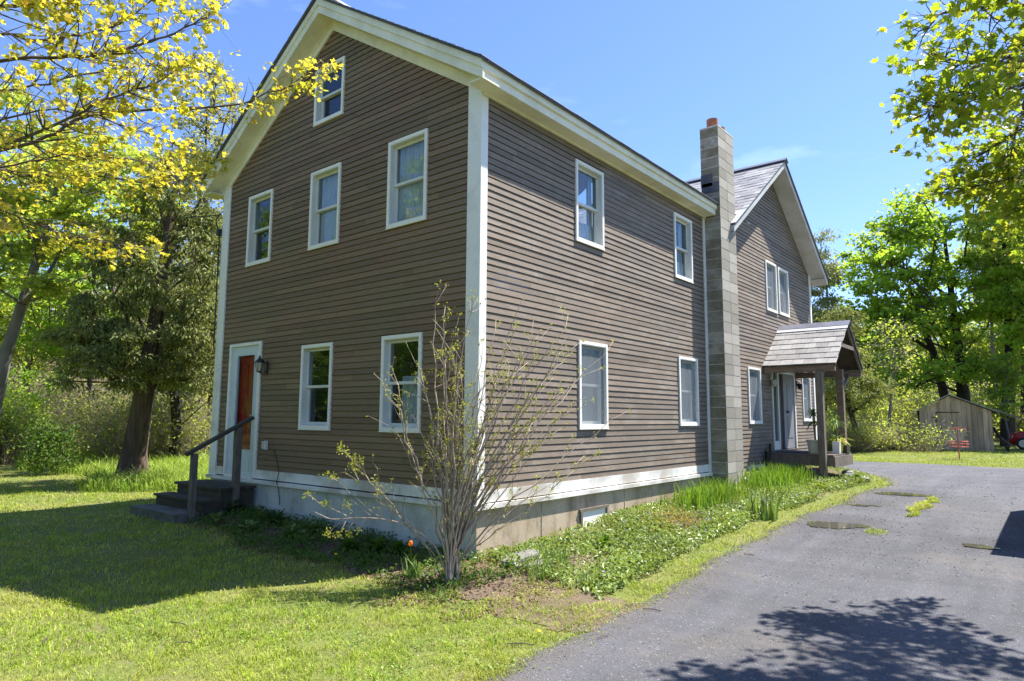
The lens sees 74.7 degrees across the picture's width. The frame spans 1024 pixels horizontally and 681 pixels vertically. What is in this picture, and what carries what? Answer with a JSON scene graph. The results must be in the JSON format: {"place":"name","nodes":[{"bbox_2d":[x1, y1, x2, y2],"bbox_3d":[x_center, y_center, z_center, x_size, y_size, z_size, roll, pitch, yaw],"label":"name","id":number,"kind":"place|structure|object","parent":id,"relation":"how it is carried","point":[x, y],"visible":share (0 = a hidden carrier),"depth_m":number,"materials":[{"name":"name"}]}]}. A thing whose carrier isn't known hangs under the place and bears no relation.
{"place":"outdoors","nodes":[
{"label":"outdoors","id":0,"kind":"place"},
{"bbox_2d":[8,441,210,492],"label":"rough grass","id":1,"kind":"structure","parent":0,"point":[159,475],"depth_m":15.64,"materials":[{"name":"green plant"}]},
{"bbox_2d":[0,348,1023,680],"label":"ground","id":2,"kind":"structure","parent":0,"point":[216,588],"depth_m":6.14,"materials":[{"name":"green plant"}]},
{"bbox_2d":[0,273,46,381],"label":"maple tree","id":3,"kind":"object","parent":2,"relation":"on","point":[15,348],"visible":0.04,"depth_m":40.19,"materials":[{"name":"green plant"}]},
{"bbox_2d":[0,361,65,462],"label":"bush","id":4,"kind":"object","parent":2,"relation":"on","point":[23,376],"visible":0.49,"depth_m":21.87,"materials":[{"name":"green plant"}]},
{"bbox_2d":[6,408,88,475],"bbox_3d":[-12.017,2.736,17.368,1.646,1.949,1.695,-5,-9,39],"label":"bush","id":5,"kind":"object","parent":2,"relation":"on","point":[42,437],"visible":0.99,"depth_m":17.31,"materials":[{"name":"green plant"}]},
{"bbox_2d":[0,194,116,403],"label":"maple tree","id":6,"kind":"object","parent":2,"relation":"on","point":[6,319],"visible":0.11,"depth_m":29.56,"materials":[{"name":"green plant"}]},
{"bbox_2d":[0,279,138,386],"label":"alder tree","id":7,"kind":"object","parent":2,"relation":"on","point":[54,364],"visible":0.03,"depth_m":40.31,"materials":[{"name":"green plant"}]},
{"bbox_2d":[63,391,130,455],"bbox_3d":[-14.198,2.966,24.000,3.046,2.605,2.951,-5,-9,39],"label":"bush","id":8,"kind":"object","parent":2,"relation":"on","point":[105,402],"visible":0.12,"depth_m":23.52,"materials":[{"name":"green plant"}]},
{"bbox_2d":[0,78,196,419],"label":"maple tree","id":9,"kind":"object","parent":2,"relation":"on","point":[73,206],"visible":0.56,"depth_m":15.36,"materials":[{"name":"green plant"}]},
{"bbox_2d":[0,180,197,435],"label":"maple tree","id":10,"kind":"object","parent":2,"relation":"on","point":[53,351],"visible":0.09,"depth_m":25.75,"materials":[{"name":"green plant"}]},
{"bbox_2d":[0,349,212,464],"bbox_3d":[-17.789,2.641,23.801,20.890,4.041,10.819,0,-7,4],"label":"undergrowth","id":11,"kind":"object","parent":2,"relation":"on","point":[110,439],"visible":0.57,"depth_m":21.23,"materials":[{"name":"green plant"}]},
{"bbox_2d":[40,250,185,380],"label":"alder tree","id":12,"kind":"object","parent":2,"relation":"on","point":[119,292],"depth_m":43.89,"materials":[{"name":"green plant"}]},
{"bbox_2d":[31,132,222,477],"bbox_3d":[-8.332,-0.664,15.548,4.374,8.370,4.038,-5,-9,39],"label":"cedar tree","id":13,"kind":"object","parent":2,"relation":"on","point":[104,347],"visible":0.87,"depth_m":15.05,"materials":[{"name":"green plant"}]},
{"bbox_2d":[73,223,220,458],"bbox_3d":[-10.583,0.132,20.832,5.605,8.133,5.113,-5,-9,39],"label":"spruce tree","id":14,"kind":"object","parent":2,"relation":"on","point":[175,401],"visible":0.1,"depth_m":20.64,"materials":[{"name":"green plant"}]},
{"bbox_2d":[0,0,343,289],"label":"maple tree","id":15,"kind":"object","parent":2,"relation":"on","point":[109,99],"visible":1,"depth_m":7.17,"materials":[{"name":"yellow plant"}]},
{"bbox_2d":[158,363,211,448],"bbox_3d":[-11.508,2.110,23.363,2.407,4.738,2.782,-5,-9,39],"label":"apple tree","id":16,"kind":"object","parent":2,"relation":"on","point":[195,401],"visible":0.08,"depth_m":23.30,"materials":[{"name":"green plant"}]},
{"bbox_2d":[129,50,245,448],"bbox_3d":[-10.858,-2.916,23.785,5.705,14.805,4.958,2,-7,-16],"label":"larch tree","id":17,"kind":"object","parent":2,"relation":"on","point":[206,125],"visible":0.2,"depth_m":23.75,"materials":[{"name":"green plant"}]},
{"bbox_2d":[130,416,255,524],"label":"entry steps","id":18,"kind":"structure","parent":2,"relation":"on","point":[193,497],"depth_m":10.15,"materials":[{"name":"grey wood"}]},
{"bbox_2d":[0,505,773,672],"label":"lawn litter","id":19,"kind":"object","parent":2,"relation":"on","point":[333,599],"visible":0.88,"depth_m":5.84,"materials":[{"name":"brown plant"}]},
{"bbox_2d":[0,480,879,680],"bbox_3d":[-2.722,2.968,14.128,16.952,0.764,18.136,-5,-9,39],"label":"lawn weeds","id":20,"kind":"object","parent":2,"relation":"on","point":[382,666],"visible":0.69,"depth_m":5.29,"materials":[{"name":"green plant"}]},
{"bbox_2d":[188,466,855,632],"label":"bed soil","id":21,"kind":"structure","parent":2,"relation":"on","point":[543,619],"depth_m":6.53,"materials":[{"name":"brown soil"}]},
{"bbox_2d":[205,511,228,523],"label":"hosta","id":22,"kind":"object","parent":21,"relation":"on","point":[217,516],"visible":0.88,"depth_m":9.42,"materials":[{"name":"green plant"}]},
{"bbox_2d":[219,500,251,512],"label":"leafy clump","id":23,"kind":"object","parent":21,"relation":"on","point":[235,507],"visible":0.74,"depth_m":10.09,"materials":[{"name":"green plant"}]},
{"bbox_2d":[237,519,264,532],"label":"hosta","id":24,"kind":"object","parent":21,"relation":"on","point":[251,524],"visible":0.84,"depth_m":8.89,"materials":[{"name":"green plant"}]},
{"bbox_2d":[254,508,296,524],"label":"leafy clump","id":25,"kind":"object","parent":21,"relation":"on","point":[272,514],"visible":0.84,"depth_m":9.36,"materials":[{"name":"green plant"}]},
{"bbox_2d":[274,523,303,536],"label":"hosta","id":26,"kind":"object","parent":21,"relation":"on","point":[288,530],"visible":0.75,"depth_m":8.52,"materials":[{"name":"green plant"}]},
{"bbox_2d":[300,520,326,532],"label":"hosta","id":27,"kind":"object","parent":21,"relation":"on","point":[315,526],"visible":0.76,"depth_m":8.76,"materials":[{"name":"green plant"}]},
{"bbox_2d":[332,536,361,551],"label":"leafy clump","id":28,"kind":"object","parent":21,"relation":"on","point":[347,542],"visible":0.84,"depth_m":7.91,"materials":[{"name":"green plant"}]},
{"bbox_2d":[179,504,523,606],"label":"weeds","id":29,"kind":"object","parent":21,"relation":"on","point":[304,540],"visible":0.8,"depth_m":7.75,"materials":[{"name":"green plant"}]},
{"bbox_2d":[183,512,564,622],"bbox_3d":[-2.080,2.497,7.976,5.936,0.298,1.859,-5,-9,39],"label":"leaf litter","id":30,"kind":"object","parent":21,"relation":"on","point":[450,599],"visible":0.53,"depth_m":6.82,"materials":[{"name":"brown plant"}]},
{"bbox_2d":[364,536,389,549],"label":"leafy clump","id":31,"kind":"object","parent":21,"relation":"on","point":[376,540],"visible":0.84,"depth_m":7.92,"materials":[{"name":"green plant"}]},
{"bbox_2d":[385,540,411,552],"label":"leafy clump","id":32,"kind":"object","parent":21,"relation":"on","point":[398,544],"visible":0.73,"depth_m":7.81,"materials":[{"name":"green plant"}]},
{"bbox_2d":[401,540,421,578],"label":"tulip","id":33,"kind":"object","parent":21,"relation":"on","point":[412,567],"visible":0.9,"depth_m":6.95,"materials":[{"name":"green plant"}]},
{"bbox_2d":[302,279,630,584],"bbox_3d":[-0.314,0.917,7.037,3.558,3.169,0.874,2,-7,-18],"label":"bare shrub","id":34,"kind":"object","parent":21,"relation":"on","point":[453,544],"visible":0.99,"depth_m":6.88,"materials":[{"name":"brown plant"}]},
{"bbox_2d":[501,549,538,565],"bbox_3d":[0.098,2.374,7.355,0.241,0.096,0.565,-5,-9,39],"label":"stone slab","id":35,"kind":"object","parent":21,"relation":"on","point":[529,552],"depth_m":7.33,"materials":[{"name":"grey stone"}]},
{"bbox_2d":[512,558,548,569],"bbox_3d":[0.226,2.441,7.312,0.280,0.093,0.616,-5,-9,39],"label":"stone slab","id":36,"kind":"object","parent":21,"relation":"on","point":[519,567],"depth_m":7.19,"materials":[{"name":"grey stone"}]},
{"bbox_2d":[505,550,557,587],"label":"grass clump","id":37,"kind":"object","parent":21,"relation":"on","point":[536,575],"visible":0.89,"depth_m":6.81,"materials":[{"name":"green plant"}]},
{"bbox_2d":[528,537,576,567],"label":"grass clump","id":38,"kind":"object","parent":21,"relation":"on","point":[552,553],"visible":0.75,"depth_m":7.40,"materials":[{"name":"green plant"}]},
{"bbox_2d":[594,533,619,547],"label":"leafy clump","id":39,"kind":"object","parent":21,"relation":"on","point":[603,539],"visible":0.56,"depth_m":8.22,"materials":[{"name":"green plant"}]},
{"bbox_2d":[607,501,730,539],"bbox_3d":[2.141,2.482,9.285,1.412,0.304,1.974,-5,-9,39],"label":"astilbe clump","id":40,"kind":"object","parent":21,"relation":"on","point":[676,517],"visible":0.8,"depth_m":9.43,"materials":[{"name":"green plant"}]},
{"bbox_2d":[473,465,872,599],"bbox_3d":[4.233,2.719,11.617,2.054,0.737,12.550,-5,-9,39],"label":"ground cover","id":41,"kind":"object","parent":21,"relation":"on","point":[638,536],"visible":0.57,"depth_m":8.56,"materials":[{"name":"green plant"}]},
{"bbox_2d":[508,474,853,572],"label":"flowers","id":42,"kind":"object","parent":41,"relation":"on","point":[706,518],"visible":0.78,"depth_m":9.45,"materials":[{"name":"green plant"}]},
{"bbox_2d":[659,474,753,511],"bbox_3d":[3.147,2.485,10.885,1.007,0.553,2.897,-5,-9,39],"label":"daylily clump","id":43,"kind":"object","parent":21,"relation":"on","point":[705,494],"visible":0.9,"depth_m":10.75,"materials":[{"name":"green plant"}]},
{"bbox_2d":[741,489,765,519],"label":"iris clump","id":44,"kind":"object","parent":21,"relation":"on","point":[752,505],"visible":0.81,"depth_m":10.26,"materials":[{"name":"green plant"}]},
{"bbox_2d":[731,461,835,496],"bbox_3d":[5.193,2.647,13.049,1.384,0.604,3.426,-5,-9,39],"label":"daylily clump","id":45,"kind":"object","parent":21,"relation":"on","point":[770,475],"visible":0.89,"depth_m":12.62,"materials":[{"name":"green plant"}]},
{"bbox_2d":[785,464,806,469],"bbox_3d":[6.190,2.846,14.700,0.487,0.302,0.276,-5,-9,39],"label":"field stone","id":46,"kind":"object","parent":21,"relation":"on","point":[798,466],"visible":0.23,"depth_m":14.58,"materials":[{"name":"grey stone"}]},
{"bbox_2d":[805,468,818,477],"bbox_3d":[6.523,2.879,14.425,0.422,0.280,0.296,-5,-9,39],"label":"field stone","id":47,"kind":"object","parent":21,"relation":"on","point":[816,471],"visible":0.27,"depth_m":14.34,"materials":[{"name":"grey stone"}]},
{"bbox_2d":[809,482,829,489],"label":"leafy clump","id":48,"kind":"object","parent":21,"relation":"on","point":[817,484],"visible":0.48,"depth_m":12.75,"materials":[{"name":"green plant"}]},
{"bbox_2d":[841,470,853,476],"bbox_3d":[7.573,3.019,15.102,0.239,0.214,0.586,-5,-9,39],"label":"field stone","id":49,"kind":"object","parent":21,"relation":"on","point":[846,471],"visible":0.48,"depth_m":14.93,"materials":[{"name":"grey stone"}]},
{"bbox_2d":[199,0,862,558],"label":"farmhouse","id":50,"kind":"object","parent":2,"relation":"on","point":[385,186],"visible":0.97,"depth_m":9.97,"materials":[{"name":"brown wood"}]},
{"bbox_2d":[96,214,221,222],"bbox_3d":[-14.063,-3.643,18.978,22.423,4.308,0.018,-5,-8,37],"label":"overhead wire","id":51,"kind":"object","parent":50,"relation":"attached to","point":[163,219],"visible":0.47,"depth_m":13.23,"materials":[{"name":"black metal"}]},
{"bbox_2d":[226,345,258,474],"bbox_3d":[-4.412,1.129,10.978,0.854,2.080,0.095,-5,-9,39],"label":"storm door","id":52,"kind":"structure","parent":50,"relation":"in","point":[247,455],"depth_m":11.10,"materials":[{"name":"white glass"}]},
{"bbox_2d":[237,355,254,449],"bbox_3d":[-4.353,1.138,11.049,0.854,2.080,0.038,-5,-9,39],"label":"entry door","id":53,"kind":"structure","parent":50,"relation":"in","point":[246,372],"depth_m":11.09,"materials":[{"name":"red paint"}]},
{"bbox_2d":[245,188,279,267],"bbox_3d":[-4.160,-1.856,11.214,0.746,1.214,0.176,-5,-9,39],"label":"window","id":54,"kind":"structure","parent":50,"relation":"in","point":[254,201],"depth_m":11.35,"materials":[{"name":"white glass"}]},
{"bbox_2d":[297,342,338,430],"bbox_3d":[-2.802,0.680,9.805,0.767,1.249,0.206,-5,-9,39],"label":"window","id":55,"kind":"structure","parent":50,"relation":"in","point":[306,369],"depth_m":9.93,"materials":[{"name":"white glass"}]},
{"bbox_2d":[307,162,347,250],"bbox_3d":[-2.755,-1.983,10.072,0.755,1.217,0.181,-5,-9,39],"label":"window","id":56,"kind":"structure","parent":50,"relation":"in","point":[328,217],"depth_m":10.19,"materials":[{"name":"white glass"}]},
{"bbox_2d":[313,56,350,126],"bbox_3d":[-2.742,-3.778,10.274,0.745,0.910,0.176,-5,-9,39],"label":"window","id":57,"kind":"structure","parent":50,"relation":"in","point":[319,107],"depth_m":10.37,"materials":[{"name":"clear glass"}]},
{"bbox_2d":[378,332,427,432],"bbox_3d":[-1.357,0.555,8.660,0.776,1.254,0.258,-5,-9,39],"label":"window","id":58,"kind":"structure","parent":50,"relation":"in","point":[387,342],"depth_m":8.75,"materials":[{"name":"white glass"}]},
{"bbox_2d":[385,128,433,229],"bbox_3d":[-1.345,-2.114,8.922,0.777,1.220,0.182,-5,-9,39],"label":"window","id":59,"kind":"structure","parent":50,"relation":"in","point":[407,172],"depth_m":9.02,"materials":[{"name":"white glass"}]},
{"bbox_2d":[568,159,604,250],"bbox_3d":[1.079,-1.976,9.926,0.218,1.208,0.758,-5,-9,39],"label":"window","id":60,"kind":"structure","parent":50,"relation":"in","point":[585,234],"depth_m":10.10,"materials":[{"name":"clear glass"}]},
{"bbox_2d":[577,340,608,429],"bbox_3d":[1.106,0.652,9.666,0.207,1.242,0.762,-5,-9,39],"label":"window","id":61,"kind":"structure","parent":50,"relation":"in","point":[586,350],"depth_m":9.83,"materials":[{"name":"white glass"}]},
{"bbox_2d":[667,212,693,283],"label":"window","id":62,"kind":"structure","parent":50,"relation":"in","point":[684,271],"depth_m":12.51,"materials":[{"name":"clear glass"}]},
{"bbox_2d":[672,356,699,425],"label":"window","id":63,"kind":"structure","parent":50,"relation":"in","point":[694,420],"depth_m":12.29,"materials":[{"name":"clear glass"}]},
{"bbox_2d":[745,366,762,423],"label":"window","id":64,"kind":"structure","parent":50,"relation":"in","point":[755,396],"depth_m":14.86,"materials":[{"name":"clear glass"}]},
{"bbox_2d":[763,259,777,313],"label":"window","id":65,"kind":"structure","parent":50,"relation":"in","point":[771,278],"depth_m":16.20,"materials":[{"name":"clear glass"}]},
{"bbox_2d":[776,374,783,448],"bbox_3d":[6.371,1.682,15.996,0.040,1.775,0.340,-5,-9,39],"label":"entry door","id":66,"kind":"structure","parent":50,"relation":"in","point":[779,375],"depth_m":16.04,"materials":[{"name":"white wood"}]},
{"bbox_2d":[777,267,789,317],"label":"window","id":67,"kind":"structure","parent":50,"relation":"in","point":[783,295],"depth_m":16.88,"materials":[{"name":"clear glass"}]},
{"bbox_2d":[781,374,795,448],"bbox_3d":[6.782,1.730,16.389,0.115,1.775,0.783,-5,-9,39],"label":"entry door","id":68,"kind":"structure","parent":50,"relation":"in","point":[786,380],"depth_m":16.32,"materials":[{"name":"white wood"}]},
{"bbox_2d":[777,450,808,452],"bbox_3d":[6.542,2.541,15.321,0.680,0.014,1.000,-5,-9,39],"label":"doormat","id":69,"kind":"object","parent":50,"relation":"on","point":[793,451],"visible":0.79,"depth_m":15.24,"materials":[{"name":"black rubber"}]},
{"bbox_2d":[796,378,811,420],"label":"window","id":70,"kind":"structure","parent":50,"relation":"in","point":[806,390],"depth_m":17.77,"materials":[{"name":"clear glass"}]},
{"bbox_2d":[800,408,825,453],"bbox_3d":[6.576,1.960,14.553,0.700,0.988,0.598,1,-7,-5],"label":"potted dracaena","id":71,"kind":"object","parent":50,"relation":"on","point":[812,446],"visible":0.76,"depth_m":14.45,"materials":[{"name":"ceramic"}]},
{"bbox_2d":[826,415,853,453],"bbox_3d":[7.157,2.062,14.773,0.746,0.844,0.658,4,-7,-27],"label":"potted cordyline","id":72,"kind":"object","parent":50,"relation":"on","point":[836,445],"visible":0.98,"depth_m":14.71,"materials":[{"name":"green plant"}]},
{"bbox_2d":[827,438,854,452],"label":"potted spider plant","id":73,"kind":"object","parent":50,"relation":"on","point":[840,440],"visible":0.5,"depth_m":14.94,"materials":[{"name":"plant"}]},
{"bbox_2d":[843,441,849,452],"bbox_3d":[7.466,2.393,15.122,0.220,0.271,0.280,-5,-9,39],"label":"flower box","id":74,"kind":"object","parent":50,"relation":"on","point":[846,448],"visible":0.48,"depth_m":14.98,"materials":[{"name":"black metal"}]},
{"bbox_2d":[754,487,784,520],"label":"iris clump","id":75,"kind":"object","parent":2,"relation":"on","point":[771,513],"visible":0.98,"depth_m":10.15,"materials":[{"name":"green plant"}]},
{"bbox_2d":[811,226,880,412],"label":"spruce tree","id":76,"kind":"object","parent":2,"relation":"on","point":[833,274],"visible":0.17,"depth_m":46.43,"materials":[{"name":"green plant"}]},
{"bbox_2d":[814,305,900,451],"bbox_3d":[16.427,1.980,32.775,4.349,7.556,4.608,-5,-9,39],"label":"pine tree","id":77,"kind":"object","parent":2,"relation":"on","point":[869,386],"visible":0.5,"depth_m":32.30,"materials":[{"name":"green plant"}]},
{"bbox_2d":[855,320,925,402],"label":"birch tree","id":78,"kind":"object","parent":2,"relation":"on","point":[886,353],"visible":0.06,"depth_m":60.47,"materials":[{"name":"green plant"}]},
{"bbox_2d":[862,313,923,424],"bbox_3d":[20.210,2.291,35.664,2.950,7.594,3.164,-5,-9,39],"label":"sapling","id":79,"kind":"object","parent":2,"relation":"on","point":[895,365],"visible":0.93,"depth_m":35.87,"materials":[{"name":"green plant"}]},
{"bbox_2d":[825,411,967,452],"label":"undergrowth","id":80,"kind":"object","parent":2,"relation":"on","point":[884,435],"visible":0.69,"depth_m":32.73,"materials":[{"name":"green plant"}]},
{"bbox_2d":[838,206,966,405],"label":"maple tree","id":81,"kind":"object","parent":2,"relation":"on","point":[933,285],"visible":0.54,"depth_m":42.06,"materials":[{"name":"green plant"}]},
{"bbox_2d":[825,372,1023,441],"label":"undergrowth","id":82,"kind":"object","parent":2,"relation":"on","point":[902,407],"visible":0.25,"depth_m":45.88,"materials":[{"name":"green plant"}]},
{"bbox_2d":[828,325,1020,407],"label":"undergrowth","id":83,"kind":"object","parent":2,"relation":"on","point":[925,354],"visible":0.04,"depth_m":65.78,"materials":[{"name":"green plant"}]},
{"bbox_2d":[829,177,1023,401],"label":"maple tree","id":84,"kind":"object","parent":2,"relation":"on","point":[889,256],"visible":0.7,"depth_m":41.35,"materials":[{"name":"green plant"}]},
{"bbox_2d":[891,293,989,391],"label":"birch tree","id":85,"kind":"object","parent":2,"relation":"on","point":[918,347],"visible":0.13,"depth_m":67.44,"materials":[{"name":"green plant"}]},
{"bbox_2d":[870,0,1023,263],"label":"maple tree","id":86,"kind":"object","parent":2,"relation":"on","point":[1009,77],"visible":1,"depth_m":5.90,"materials":[{"name":"green plant"}]},
{"bbox_2d":[908,394,998,451],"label":"garden shed","id":87,"kind":"structure","parent":2,"relation":"on","point":[977,424],"depth_m":34.66,"materials":[{"name":"grey wood"}]},
{"bbox_2d":[995,409,1023,419],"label":"leaning pole","id":88,"kind":"object","parent":87,"relation":"attached to","point":[1000,411],"visible":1,"depth_m":33.69,"materials":[{"name":"grey wood"}]},
{"bbox_2d":[948,427,968,458],"bbox_3d":[17.884,4.171,26.867,0.706,1.370,0.706,-5,-9,39],"label":"disc golf basket","id":89,"kind":"object","parent":2,"relation":"on","point":[958,443],"visible":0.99,"depth_m":26.83,"materials":[{"name":"red metal"}]},
{"bbox_2d":[951,207,1013,430],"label":"ash tree","id":90,"kind":"object","parent":2,"relation":"on","point":[978,249],"visible":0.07,"depth_m":51.92,"materials":[{"name":"green plant"}]},
{"bbox_2d":[948,294,1020,370],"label":"birch tree","id":91,"kind":"object","parent":2,"relation":"on","point":[982,350],"visible":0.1,"depth_m":66.41,"materials":[{"name":"green plant"}]},
{"bbox_2d":[949,146,1023,446],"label":"ash tree","id":92,"kind":"object","parent":2,"relation":"on","point":[997,258],"visible":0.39,"depth_m":40.63,"materials":[{"name":"green plant"}]},
{"bbox_2d":[967,137,1023,430],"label":"ash tree","id":93,"kind":"object","parent":2,"relation":"on","point":[1021,393],"visible":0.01,"depth_m":44.75,"materials":[{"name":"green plant"}]},
{"bbox_2d":[970,350,1023,447],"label":"sapling","id":94,"kind":"object","parent":2,"relation":"on","point":[1004,373],"visible":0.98,"depth_m":37.97,"materials":[{"name":"green plant"}]},
{"bbox_2d":[975,209,1023,368],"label":"maple tree","id":95,"kind":"object","parent":2,"relation":"on","point":[1008,331],"visible":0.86,"depth_m":38.83,"materials":[{"name":"green plant"}]},
{"bbox_2d":[993,427,1010,451],"bbox_3d":[24.791,5.019,34.002,0.050,1.284,0.721,6,-9,-41],"label":"leaning board","id":96,"kind":"object","parent":2,"relation":"on","point":[1001,439],"visible":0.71,"depth_m":33.97,"materials":[{"name":"grey wood"}]},
{"bbox_2d":[1009,431,1023,449],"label":"parked car","id":97,"kind":"object","parent":2,"relation":"on","point":[1016,439],"visible":1,"depth_m":36.14,"materials":[{"name":"red paint"}]},
{"bbox_2d":[0,0,1023,341],"label":"sky","id":98,"kind":"structure","parent":0,"point":[796,80],"materials":[{"name":"blue"}]},
{"bbox_2d":[486,461,1023,680],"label":"driveway","id":99,"kind":"structure","parent":0,"point":[923,606],"depth_m":6.13,"materials":[{"name":"grey asphalt"}]},
{"bbox_2d":[807,521,870,528],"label":"puddle","id":100,"kind":"object","parent":99,"relation":"on","point":[835,525],"visible":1,"depth_m":9.62,"materials":[{"name":"grey liquid"}]},
{"bbox_2d":[864,496,941,534],"bbox_3d":[6.132,2.632,10.278,0.362,0.289,3.792,-6,-9,44],"label":"grass tuft","id":101,"kind":"object","parent":99,"relation":"on","point":[917,508],"visible":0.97,"depth_m":10.47,"materials":[{"name":"green plant"}]},
{"bbox_2d":[877,492,930,495],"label":"puddle","id":102,"kind":"object","parent":99,"relation":"on","point":[897,493],"visible":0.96,"depth_m":12.22,"materials":[{"name":"grey liquid"}]},
{"bbox_2d":[962,543,999,548],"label":"puddle","id":103,"kind":"object","parent":99,"relation":"on","point":[978,546],"visible":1,"depth_m":8.26,"materials":[{"name":"grey liquid"}]},
{"bbox_2d":[827,445,1023,467],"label":"lawn grass","id":104,"kind":"structure","parent":0,"point":[918,457],"depth_m":27.34,"materials":[{"name":"green plant"}]}
]}

